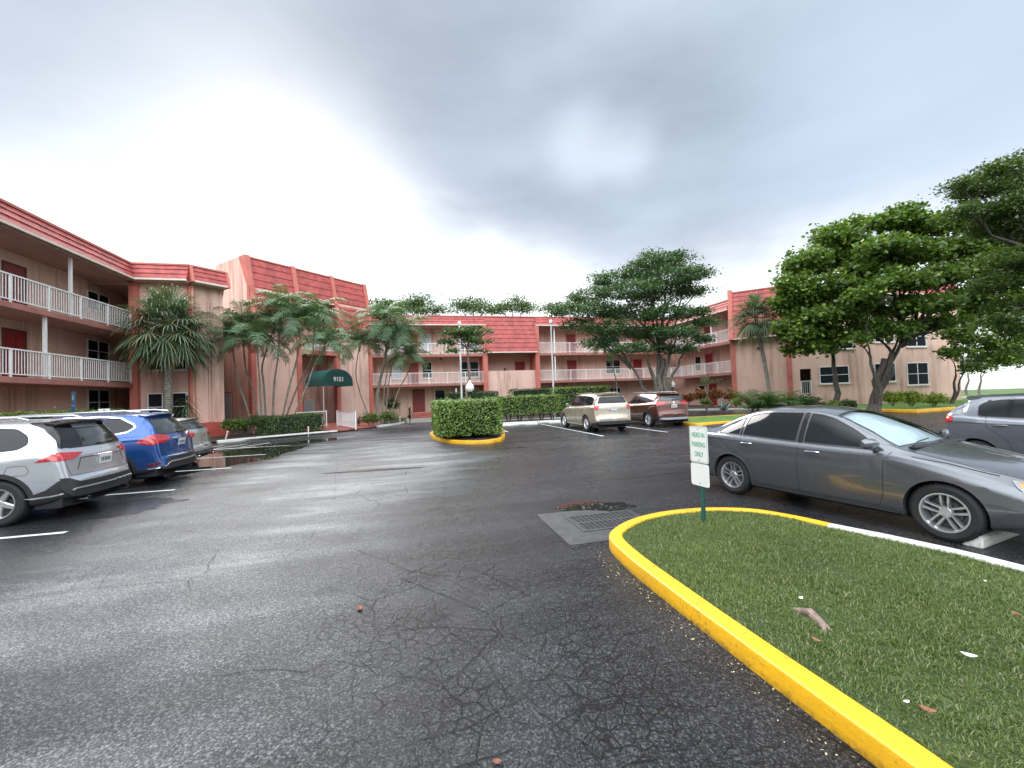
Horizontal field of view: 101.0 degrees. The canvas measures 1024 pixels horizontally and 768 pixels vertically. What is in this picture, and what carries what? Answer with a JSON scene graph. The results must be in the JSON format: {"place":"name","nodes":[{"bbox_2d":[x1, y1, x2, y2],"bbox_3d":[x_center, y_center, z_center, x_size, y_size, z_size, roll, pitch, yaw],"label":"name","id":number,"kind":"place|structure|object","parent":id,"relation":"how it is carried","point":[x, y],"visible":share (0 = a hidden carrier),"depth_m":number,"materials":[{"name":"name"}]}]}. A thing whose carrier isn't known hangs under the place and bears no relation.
{"place":"outdoors","nodes":[
{"label":"outdoors","id":0,"kind":"place"},
{"bbox_2d":[0,405,124,419],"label":"clipped hedge","id":1,"kind":"object","parent":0,"point":[18,412],"visible":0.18,"depth_m":14.67,"materials":[{"name":"green plant"}]},
{"bbox_2d":[210,418,403,441],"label":"bed soil","id":2,"kind":"structure","parent":0,"point":[240,434],"depth_m":23.96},
{"bbox_2d":[101,284,225,415],"bbox_3d":[-17.207,-1.140,21.340,4.777,8.045,5.068,-2,-2,0],"label":"fan palm","id":3,"kind":"object","parent":2,"relation":"on","point":[168,352],"visible":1,"depth_m":20.95,"materials":[{"name":"plant"}]},
{"bbox_2d":[174,395,202,422],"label":"yucca","id":4,"kind":"object","parent":2,"relation":"on","point":[187,408],"visible":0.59,"depth_m":21.35,"materials":[{"name":"green plant"}]},
{"bbox_2d":[195,311,265,433],"bbox_3d":[-16.340,-0.543,24.624,3.448,6.992,3.699,-2,-2,0],"label":"areca palm","id":5,"kind":"object","parent":2,"relation":"on","point":[227,336],"visible":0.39,"depth_m":24.35,"materials":[{"name":"plant"}]},
{"bbox_2d":[218,415,251,434],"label":"shrub","id":6,"kind":"object","parent":2,"relation":"on","point":[239,424],"visible":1,"depth_m":22.54,"materials":[{"name":"green plant"}]},
{"bbox_2d":[213,300,278,414],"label":"areca palm","id":7,"kind":"object","parent":2,"relation":"on","point":[237,318],"visible":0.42,"depth_m":25.07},
{"bbox_2d":[212,318,295,427],"bbox_3d":[-14.721,-0.413,24.294,4.480,6.569,4.548,-2,-2,0],"label":"areca palm","id":8,"kind":"object","parent":2,"relation":"on","point":[256,337],"visible":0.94,"depth_m":24.01,"materials":[{"name":"plant"}]},
{"bbox_2d":[237,300,310,414],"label":"areca palm","id":9,"kind":"object","parent":2,"relation":"on","point":[267,316],"visible":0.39,"depth_m":25.73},
{"bbox_2d":[242,283,315,415],"bbox_3d":[-13.649,-1.442,25.102,4.004,8.598,3.693,-2,-2,0],"label":"areca palm","id":10,"kind":"object","parent":2,"relation":"on","point":[276,296],"visible":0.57,"depth_m":24.75,"materials":[{"name":"plant"}]},
{"bbox_2d":[255,412,324,435],"bbox_3d":[-12.161,2.170,23.408,1.338,1.279,3.572,-3,-2,37],"label":"clipped hedge","id":11,"kind":"object","parent":2,"relation":"on","point":[271,424],"visible":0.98,"depth_m":22.87,"materials":[{"name":"green plant"}]},
{"bbox_2d":[259,294,341,414],"bbox_3d":[-12.087,-1.081,24.534,4.641,7.761,4.475,-2,-2,0],"label":"areca palm","id":12,"kind":"object","parent":2,"relation":"on","point":[306,311],"visible":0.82,"depth_m":24.15,"materials":[{"name":"plant"}]},
{"bbox_2d":[275,292,352,414],"bbox_3d":[-11.893,-1.241,25.574,4.596,8.141,3.904,-2,-2,0],"label":"areca palm","id":13,"kind":"object","parent":2,"relation":"on","point":[305,301],"visible":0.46,"depth_m":25.57,"materials":[{"name":"plant"}]},
{"bbox_2d":[285,316,355,433],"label":"areca palm","id":14,"kind":"object","parent":2,"relation":"on","point":[324,336],"visible":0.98,"depth_m":23.78,"materials":[{"name":"plant"}]},
{"bbox_2d":[333,320,383,422],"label":"areca palm","id":15,"kind":"object","parent":2,"relation":"on","point":[355,338],"visible":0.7,"depth_m":30.20,"materials":[{"name":"plant"}]},
{"bbox_2d":[359,412,381,425],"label":"shrub","id":16,"kind":"object","parent":2,"relation":"on","point":[370,418],"visible":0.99,"depth_m":27.02,"materials":[{"name":"green plant"}]},
{"bbox_2d":[350,300,414,423],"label":"areca palm","id":17,"kind":"object","parent":2,"relation":"on","point":[381,316],"visible":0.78,"depth_m":30.14,"materials":[{"name":"plant"}]},
{"bbox_2d":[360,322,415,422],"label":"areca palm","id":18,"kind":"object","parent":2,"relation":"on","point":[387,342],"visible":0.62,"depth_m":30.36,"materials":[{"name":"plant"}]},
{"bbox_2d":[365,306,431,422],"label":"areca palm","id":19,"kind":"object","parent":2,"relation":"on","point":[420,334],"visible":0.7,"depth_m":30.14,"materials":[{"name":"plant"}]},
{"bbox_2d":[385,340,433,422],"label":"areca palm","id":20,"kind":"object","parent":2,"relation":"on","point":[410,352],"visible":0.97,"depth_m":30.40,"materials":[{"name":"plant"}]},
{"bbox_2d":[302,420,382,431],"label":"walkway","id":21,"kind":"structure","parent":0,"point":[330,426],"depth_m":26.98,"materials":[{"name":"red paint"}]},
{"bbox_2d":[336,410,355,429],"bbox_3d":[-10.309,2.189,26.182,0.060,1.080,4.363,-1,-2,-36],"label":"ramp railing","id":22,"kind":"object","parent":21,"relation":"on","point":[345,418],"visible":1,"depth_m":26.05,"materials":[{"name":"white paint"}]},
{"bbox_2d":[433,431,500,439],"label":"bed soil","id":23,"kind":"structure","parent":0,"point":[480,436],"depth_m":17.38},
{"bbox_2d":[430,396,503,437],"bbox_3d":[-2.004,1.415,18.306,3.082,1.804,4.345,-2,-2,-13],"label":"clipped hedge","id":24,"kind":"object","parent":23,"relation":"on","point":[461,416],"visible":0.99,"depth_m":16.54,"materials":[{"name":"green plant"}]},
{"bbox_2d":[0,410,1023,767],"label":"parking lot","id":25,"kind":"structure","parent":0,"point":[124,640],"depth_m":3.38,"materials":[{"name":"asphalt"}]},
{"bbox_2d":[0,414,131,526],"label":"parked crossover","id":26,"kind":"object","parent":25,"relation":"on","point":[51,463],"visible":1,"depth_m":6.89,"materials":[{"name":"white metal"}]},
{"bbox_2d":[0,429,27,451],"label":"side window","id":27,"kind":"structure","parent":26,"relation":"in","point":[10,439],"depth_m":6.75,"materials":[{"name":"grey glass"}]},
{"bbox_2d":[67,425,117,447],"bbox_3d":[-7.555,0.926,7.621,0.206,0.338,1.274,-2,-2,-14],"label":"rear window","id":28,"kind":"structure","parent":26,"relation":"in","point":[91,435],"depth_m":7.55,"materials":[{"name":"grey glass"}]},
{"bbox_2d":[0,497,188,527],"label":"puddle","id":29,"kind":"object","parent":25,"relation":"on","point":[76,512],"visible":0.84,"depth_m":7.42,"materials":[{"name":"liquid"}]},
{"bbox_2d":[19,409,196,483],"bbox_3d":[-10.329,1.529,9.891,4.684,1.749,1.921,-2,-2,-14],"label":"parked crossover","id":30,"kind":"object","parent":25,"relation":"on","point":[155,444],"visible":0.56,"depth_m":9.64,"materials":[{"name":"blue metal"}]},
{"bbox_2d":[103,419,134,433],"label":"side window","id":31,"kind":"structure","parent":30,"relation":"in","point":[116,426],"depth_m":9.51,"materials":[{"name":"grey glass"}]},
{"bbox_2d":[149,417,186,433],"bbox_3d":[-8.406,1.011,10.377,0.340,0.372,1.309,-2,-2,-14],"label":"rear window","id":32,"kind":"structure","parent":30,"relation":"in","point":[168,425],"depth_m":10.17,"materials":[{"name":"grey glass"}]},
{"bbox_2d":[175,418,213,457],"bbox_3d":[-11.630,1.791,12.654,4.380,1.462,1.962,-2,-2,-14],"label":"parked hatchback","id":33,"kind":"object","parent":25,"relation":"on","point":[200,434],"visible":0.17,"depth_m":12.98,"materials":[{"name":"grey metal"}]},
{"bbox_2d":[131,445,308,481],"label":"puddle","id":34,"kind":"object","parent":25,"relation":"on","point":[221,459],"visible":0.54,"depth_m":13.91,"materials":[{"name":"liquid"}]},
{"bbox_2d":[216,430,337,442],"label":"kerb","id":35,"kind":"structure","parent":25,"relation":"on","point":[265,437],"depth_m":21.73,"materials":[{"name":"paint"}]},
{"bbox_2d":[246,436,355,448],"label":"puddle","id":36,"kind":"object","parent":25,"relation":"on","point":[297,442],"visible":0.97,"depth_m":18.75,"materials":[{"name":"liquid"}]},
{"bbox_2d":[321,467,420,473],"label":"puddle","id":37,"kind":"object","parent":25,"relation":"on","point":[372,470],"visible":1,"depth_m":10.67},
{"bbox_2d":[214,445,687,766],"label":"asphalt crack","id":38,"kind":"object","parent":25,"relation":"on","point":[527,656],"visible":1,"depth_m":2.73,"materials":[{"name":"asphalt"}]},
{"bbox_2d":[430,428,504,444],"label":"kerb","id":39,"kind":"structure","parent":25,"relation":"on","point":[468,442],"depth_m":16.01,"materials":[{"name":"paint"}]},
{"bbox_2d":[447,435,665,444],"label":"puddle","id":40,"kind":"object","parent":25,"relation":"on","point":[564,439],"visible":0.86,"depth_m":16.30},
{"bbox_2d":[537,510,612,544],"bbox_3d":[1.025,1.919,5.714,1.040,0.054,1.340,-2,-2,-14],"label":"drain apron","id":41,"kind":"object","parent":25,"relation":"on","point":[565,529],"visible":0.43,"depth_m":5.47,"materials":[{"name":"concrete"}]},
{"bbox_2d":[560,392,630,431],"bbox_3d":[3.931,1.309,20.786,1.980,1.763,4.796,-2,-2,-14],"label":"parked suv","id":42,"kind":"object","parent":25,"relation":"on","point":[588,412],"visible":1,"depth_m":18.76,"materials":[{"name":"beige metal"}]},
{"bbox_2d":[555,501,636,510],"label":"puddle","id":43,"kind":"object","parent":25,"relation":"on","point":[599,506],"visible":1,"depth_m":6.57,"materials":[{"name":"liquid"}]},
{"bbox_2d":[564,510,639,531],"bbox_3d":[1.323,1.881,5.839,1.020,0.014,0.700,-2,-2,-14],"label":"storm drain","id":44,"kind":"object","parent":25,"relation":"on","point":[598,521],"visible":0.84,"depth_m":5.87,"materials":[{"name":"metal"}]},
{"bbox_2d":[589,469,690,480],"bbox_3d":[2.793,1.914,8.883,2.904,0.001,0.209,-2,-2,-17],"label":"parking line","id":45,"kind":"object","parent":25,"relation":"on","point":[639,475],"visible":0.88,"depth_m":8.87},
{"bbox_2d":[628,391,688,426],"bbox_3d":[7.208,1.263,22.219,1.932,1.700,4.548,-2,-2,-14],"label":"parked suv","id":46,"kind":"object","parent":25,"relation":"on","point":[650,409],"visible":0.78,"depth_m":20.34,"materials":[{"name":"red metal"}]},
{"bbox_2d":[667,414,746,425],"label":"kerb","id":47,"kind":"structure","parent":25,"relation":"on","point":[701,424],"depth_m":20.47,"materials":[{"name":"paint"}]},
{"bbox_2d":[588,550,858,764],"bbox_3d":[1.410,1.784,2.331,0.326,0.013,4.972,-2,-2,-14],"label":"debris","id":48,"kind":"object","parent":25,"relation":"on","point":[707,652],"visible":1,"depth_m":2.87,"materials":[{"name":"brown plant"}]},
{"bbox_2d":[728,293,780,394],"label":"fan palm","id":49,"kind":"object","parent":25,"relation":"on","point":[756,327],"visible":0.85,"depth_m":29.34,"materials":[{"name":"plant"}]},
{"bbox_2d":[729,389,783,414],"bbox_3d":[16.230,1.149,27.924,3.350,1.675,3.406,-3,-2,20],"label":"areca bush","id":50,"kind":"object","parent":25,"relation":"on","point":[748,402],"visible":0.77,"depth_m":27.96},
{"bbox_2d":[746,389,803,409],"bbox_3d":[17.068,1.129,27.643,3.266,1.681,3.415,-3,-2,26],"label":"areca bush","id":51,"kind":"object","parent":25,"relation":"on","point":[772,398],"visible":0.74,"depth_m":27.17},
{"bbox_2d":[609,507,952,767],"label":"kerb","id":52,"kind":"structure","parent":25,"relation":"on","point":[872,738],"depth_m":2.49,"materials":[{"name":"paint"}]},
{"bbox_2d":[794,393,823,404],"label":"shrub","id":53,"kind":"object","parent":25,"relation":"on","point":[807,400],"visible":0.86,"depth_m":26.76,"materials":[{"name":"green plant"}]},
{"bbox_2d":[691,403,1023,542],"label":"parked saloon","id":54,"kind":"object","parent":25,"relation":"on","point":[942,485],"visible":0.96,"depth_m":5.42,"materials":[{"name":"paint"}]},
{"bbox_2d":[719,417,747,434],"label":"side window","id":55,"kind":"structure","parent":54,"relation":"in","point":[735,428],"depth_m":7.15,"materials":[{"name":"grey glass"}]},
{"bbox_2d":[742,412,804,441],"bbox_3d":[4.069,0.649,6.600,0.270,0.419,0.878,-1,-2,-24],"label":"side window","id":56,"kind":"structure","parent":54,"relation":"in","point":[785,426],"depth_m":6.54,"materials":[{"name":"black glass"}]},
{"bbox_2d":[803,413,883,450],"bbox_3d":[4.477,0.625,5.686,0.275,0.426,0.963,-1,-2,-24],"label":"side window","id":57,"kind":"structure","parent":54,"relation":"in","point":[821,429],"depth_m":5.83,"materials":[{"name":"black glass"}]},
{"bbox_2d":[862,407,954,412],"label":"kerb","id":58,"kind":"structure","parent":25,"relation":"on","point":[919,410],"depth_m":24.20,"materials":[{"name":"paint"}]},
{"bbox_2d":[827,523,1023,570],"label":"kerb","id":59,"kind":"structure","parent":25,"relation":"on","point":[1006,564],"depth_m":4.17,"materials":[{"name":"paint"}]},
{"bbox_2d":[928,147,1023,338],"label":"shade tree","id":60,"kind":"object","parent":25,"relation":"on","point":[1003,178],"visible":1,"depth_m":19.03,"materials":[{"name":"green plant"}]},
{"bbox_2d":[945,393,1023,453],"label":"parked hatchback","id":61,"kind":"object","parent":25,"relation":"on","point":[994,420],"visible":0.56,"depth_m":8.09,"materials":[{"name":"grey metal"}]},
{"bbox_2d":[963,530,1019,548],"bbox_3d":[5.657,1.650,4.826,1.695,0.120,0.159,-1,-2,-24],"label":"wheel stop","id":62,"kind":"object","parent":25,"relation":"on","point":[990,538],"visible":0.6,"depth_m":4.51,"materials":[{"name":"paint"}]},
{"bbox_2d":[0,0,1023,368],"label":"sky","id":63,"kind":"structure","parent":0,"point":[488,149],"materials":[{"name":"grey"}]},
{"bbox_2d":[504,418,560,421],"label":"bed soil","id":64,"kind":"structure","parent":0,"point":[534,420],"depth_m":27.77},
{"bbox_2d":[490,393,560,421],"bbox_3d":[0.825,1.511,27.144,4.737,1.872,1.726,-2,-2,-12],"label":"clipped hedge","id":65,"kind":"object","parent":64,"relation":"on","point":[536,404],"visible":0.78,"depth_m":26.66,"materials":[{"name":"green plant"}]},
{"bbox_2d":[211,388,1023,442],"bbox_3d":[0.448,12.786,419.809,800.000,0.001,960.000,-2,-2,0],"label":"ground","id":66,"kind":"structure","parent":0,"point":[994,391],"depth_m":54.01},
{"bbox_2d":[369,295,417,314],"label":"shade tree","id":67,"kind":"object","parent":66,"relation":"on","point":[386,303],"visible":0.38,"depth_m":60.83,"materials":[{"name":"green plant"}]},
{"bbox_2d":[387,290,450,314],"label":"shade tree","id":68,"kind":"object","parent":66,"relation":"on","point":[418,306],"visible":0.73,"depth_m":60.86,"materials":[{"name":"green plant"}]},
{"bbox_2d":[441,295,506,315],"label":"shade tree","id":69,"kind":"object","parent":66,"relation":"on","point":[477,305],"visible":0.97,"depth_m":61.78,"materials":[{"name":"green plant"}]},
{"bbox_2d":[0,198,961,436],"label":"apartment building","id":70,"kind":"structure","parent":66,"relation":"on","point":[62,290],"depth_m":31.38,"materials":[{"name":"paint"}]},
{"bbox_2d":[1,327,26,376],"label":"door","id":71,"kind":"structure","parent":70,"relation":"in","point":[10,338],"depth_m":17.45,"materials":[{"name":"red metal"}]},
{"bbox_2d":[1,260,26,305],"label":"door","id":72,"kind":"structure","parent":70,"relation":"in","point":[6,266],"depth_m":17.55,"materials":[{"name":"red metal"}]},
{"bbox_2d":[86,339,109,362],"bbox_3d":[-21.677,-1.704,22.124,0.090,1.133,1.624,-2,-2,-14],"label":"window","id":73,"kind":"structure","parent":70,"relation":"in","point":[96,349],"depth_m":22.08,"materials":[{"name":"black glass"}]},
{"bbox_2d":[86,289,109,313],"bbox_3d":[-21.775,-4.287,22.225,0.090,0.990,1.633,-2,-2,-14],"label":"window","id":74,"kind":"structure","parent":70,"relation":"in","point":[90,294],"depth_m":22.10,"materials":[{"name":"black glass"}]},
{"bbox_2d":[87,389,109,409],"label":"window","id":75,"kind":"structure","parent":70,"relation":"in","point":[96,398],"depth_m":22.02,"materials":[{"name":"black glass"}]},
{"bbox_2d":[147,393,162,411],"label":"window","id":76,"kind":"structure","parent":70,"relation":"in","point":[154,400],"depth_m":22.37,"materials":[{"name":"black glass"}]},
{"bbox_2d":[173,392,186,417],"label":"window","id":77,"kind":"structure","parent":70,"relation":"in","point":[176,395],"depth_m":22.63,"materials":[{"name":"black glass"}]},
{"bbox_2d":[224,392,233,419],"bbox_3d":[-20.480,1.932,30.491,1.360,2.730,0.129,-3,-2,31],"label":"door","id":78,"kind":"structure","parent":70,"relation":"in","point":[228,396],"depth_m":30.48,"materials":[{"name":"wood"}]},
{"bbox_2d":[407,362,418,383],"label":"door","id":79,"kind":"structure","parent":70,"relation":"in","point":[414,367],"depth_m":40.26,"materials":[{"name":"wood"}]},
{"bbox_2d":[412,389,424,411],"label":"door","id":80,"kind":"structure","parent":70,"relation":"in","point":[418,395],"depth_m":40.29,"materials":[{"name":"red metal"}]},
{"bbox_2d":[461,361,479,377],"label":"window","id":81,"kind":"structure","parent":70,"relation":"in","point":[473,365],"depth_m":41.61,"materials":[{"name":"black glass"}]},
{"bbox_2d":[566,334,575,352],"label":"door","id":82,"kind":"structure","parent":70,"relation":"in","point":[569,337],"depth_m":44.16,"materials":[{"name":"wood"}]},
{"bbox_2d":[567,360,576,379],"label":"door","id":83,"kind":"structure","parent":70,"relation":"in","point":[571,364],"depth_m":44.09,"materials":[{"name":"wood"}]},
{"bbox_2d":[605,360,620,374],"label":"window","id":84,"kind":"structure","parent":70,"relation":"in","point":[616,365],"depth_m":45.22,"materials":[{"name":"black glass"}]},
{"bbox_2d":[705,353,713,373],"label":"door","id":85,"kind":"structure","parent":70,"relation":"in","point":[708,357],"depth_m":41.67,"materials":[{"name":"wood"}]},
{"bbox_2d":[819,365,850,384],"bbox_3d":[25.256,-0.680,33.106,2.078,1.440,0.140,-3,-2,23],"label":"window","id":86,"kind":"structure","parent":70,"relation":"in","point":[825,373],"depth_m":33.16,"materials":[{"name":"black glass"}]},
{"bbox_2d":[906,332,927,347],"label":"window","id":87,"kind":"structure","parent":70,"relation":"in","point":[922,343],"depth_m":33.43,"materials":[{"name":"black glass"}]},
{"bbox_2d":[906,362,930,385],"bbox_3d":[32.002,-0.775,33.297,2.228,1.849,0.140,-2,-2,-10],"label":"window","id":88,"kind":"structure","parent":70,"relation":"in","point":[918,372],"depth_m":33.30,"materials":[{"name":"black glass"}]},
{"bbox_2d":[481,289,546,315],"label":"shade tree","id":89,"kind":"object","parent":66,"relation":"on","point":[524,306],"visible":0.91,"depth_m":61.66,"materials":[{"name":"green plant"}]},
{"bbox_2d":[536,297,574,315],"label":"shade tree","id":90,"kind":"object","parent":66,"relation":"on","point":[549,304],"visible":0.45,"depth_m":61.83,"materials":[{"name":"green plant"}]},
{"bbox_2d":[500,405,741,419],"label":"bed soil","id":91,"kind":"structure","parent":0,"point":[546,415],"depth_m":35.27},
{"bbox_2d":[436,325,494,398],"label":"shade tree","id":92,"kind":"object","parent":91,"relation":"on","point":[467,332],"visible":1,"depth_m":29.33,"materials":[{"name":"green plant"}]},
{"bbox_2d":[444,390,498,400],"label":"clipped hedge","id":93,"kind":"object","parent":91,"relation":"on","point":[479,395],"visible":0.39,"depth_m":34.48,"materials":[{"name":"green plant"}]},
{"bbox_2d":[508,386,573,415],"bbox_3d":[2.673,1.394,35.091,6.056,2.393,1.384,-2,-2,-14],"label":"clipped hedge","id":94,"kind":"object","parent":91,"relation":"on","point":[529,391],"visible":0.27,"depth_m":34.52,"materials":[{"name":"green plant"}]},
{"bbox_2d":[550,385,610,416],"bbox_3d":[4.880,1.187,29.885,4.516,2.379,1.500,-2,-2,-14],"label":"clipped hedge","id":95,"kind":"object","parent":91,"relation":"on","point":[568,394],"visible":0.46,"depth_m":29.27,"materials":[{"name":"green plant"}]},
{"bbox_2d":[585,337,618,391],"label":"areca palm","id":96,"kind":"object","parent":91,"relation":"on","point":[609,357],"visible":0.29,"depth_m":31.56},
{"bbox_2d":[540,246,730,392],"bbox_3d":[8.495,-3.677,29.658,13.022,12.046,8.625,-2,-2,0],"label":"ficus tree","id":97,"kind":"object","parent":91,"relation":"on","point":[674,265],"visible":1,"depth_m":28.80,"materials":[{"name":"green plant"}]},
{"bbox_2d":[684,415,743,422],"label":"lawn","id":98,"kind":"structure","parent":0,"point":[711,418],"depth_m":22.68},
{"bbox_2d":[622,509,1023,767],"bbox_3d":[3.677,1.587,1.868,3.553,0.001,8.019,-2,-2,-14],"label":"lawn","id":99,"kind":"structure","parent":0,"point":[824,616],"depth_m":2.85,"materials":[{"name":"plant"}]},
{"bbox_2d":[689,426,709,521],"bbox_3d":[2.374,1.177,5.306,0.042,1.290,0.300,-1,-2,-19],"label":"parking sign","id":100,"kind":"object","parent":99,"relation":"on","point":[699,453],"visible":1,"depth_m":5.29,"materials":[{"name":"metal"}]},
{"bbox_2d":[790,607,831,633],"bbox_3d":[2.128,1.655,2.987,0.118,0.070,0.349,-2,-2,0],"label":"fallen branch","id":101,"kind":"object","parent":99,"relation":"on","point":[811,613],"visible":0.84,"depth_m":2.99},
{"bbox_2d":[857,398,967,408],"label":"lawn","id":102,"kind":"structure","parent":0,"point":[918,405],"depth_m":28.14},
{"bbox_2d":[765,212,877,401],"bbox_3d":[20.345,-4.547,26.721,8.332,12.802,6.468,-2,-2,0],"label":"sea grape tree","id":103,"kind":"object","parent":102,"relation":"on","point":[803,311],"visible":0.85,"depth_m":26.29,"materials":[{"name":"green plant"}]},
{"bbox_2d":[882,389,906,405],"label":"shrub","id":104,"kind":"object","parent":102,"relation":"on","point":[892,397],"visible":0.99,"depth_m":25.61,"materials":[{"name":"green plant"}]},
{"bbox_2d":[897,388,927,405],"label":"shrub","id":105,"kind":"object","parent":102,"relation":"on","point":[913,396],"visible":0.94,"depth_m":25.89,"materials":[{"name":"green plant"}]},
{"bbox_2d":[829,194,1023,412],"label":"sea grape tree","id":106,"kind":"object","parent":102,"relation":"on","point":[912,225],"visible":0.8,"depth_m":24.01,"materials":[{"name":"green plant"}]},
{"bbox_2d":[922,392,951,405],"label":"shrub","id":107,"kind":"object","parent":102,"relation":"on","point":[935,399],"visible":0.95,"depth_m":26.31,"materials":[{"name":"green plant"}]},
{"bbox_2d":[926,315,1023,403],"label":"tree","id":108,"kind":"object","parent":102,"relation":"on","point":[988,342],"visible":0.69,"depth_m":28.74,"materials":[{"name":"green plant"}]},
{"bbox_2d":[960,368,1023,389],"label":"perimeter wall","id":109,"kind":"structure","parent":0,"point":[1012,378],"depth_m":68.92,"materials":[{"name":"paint"}]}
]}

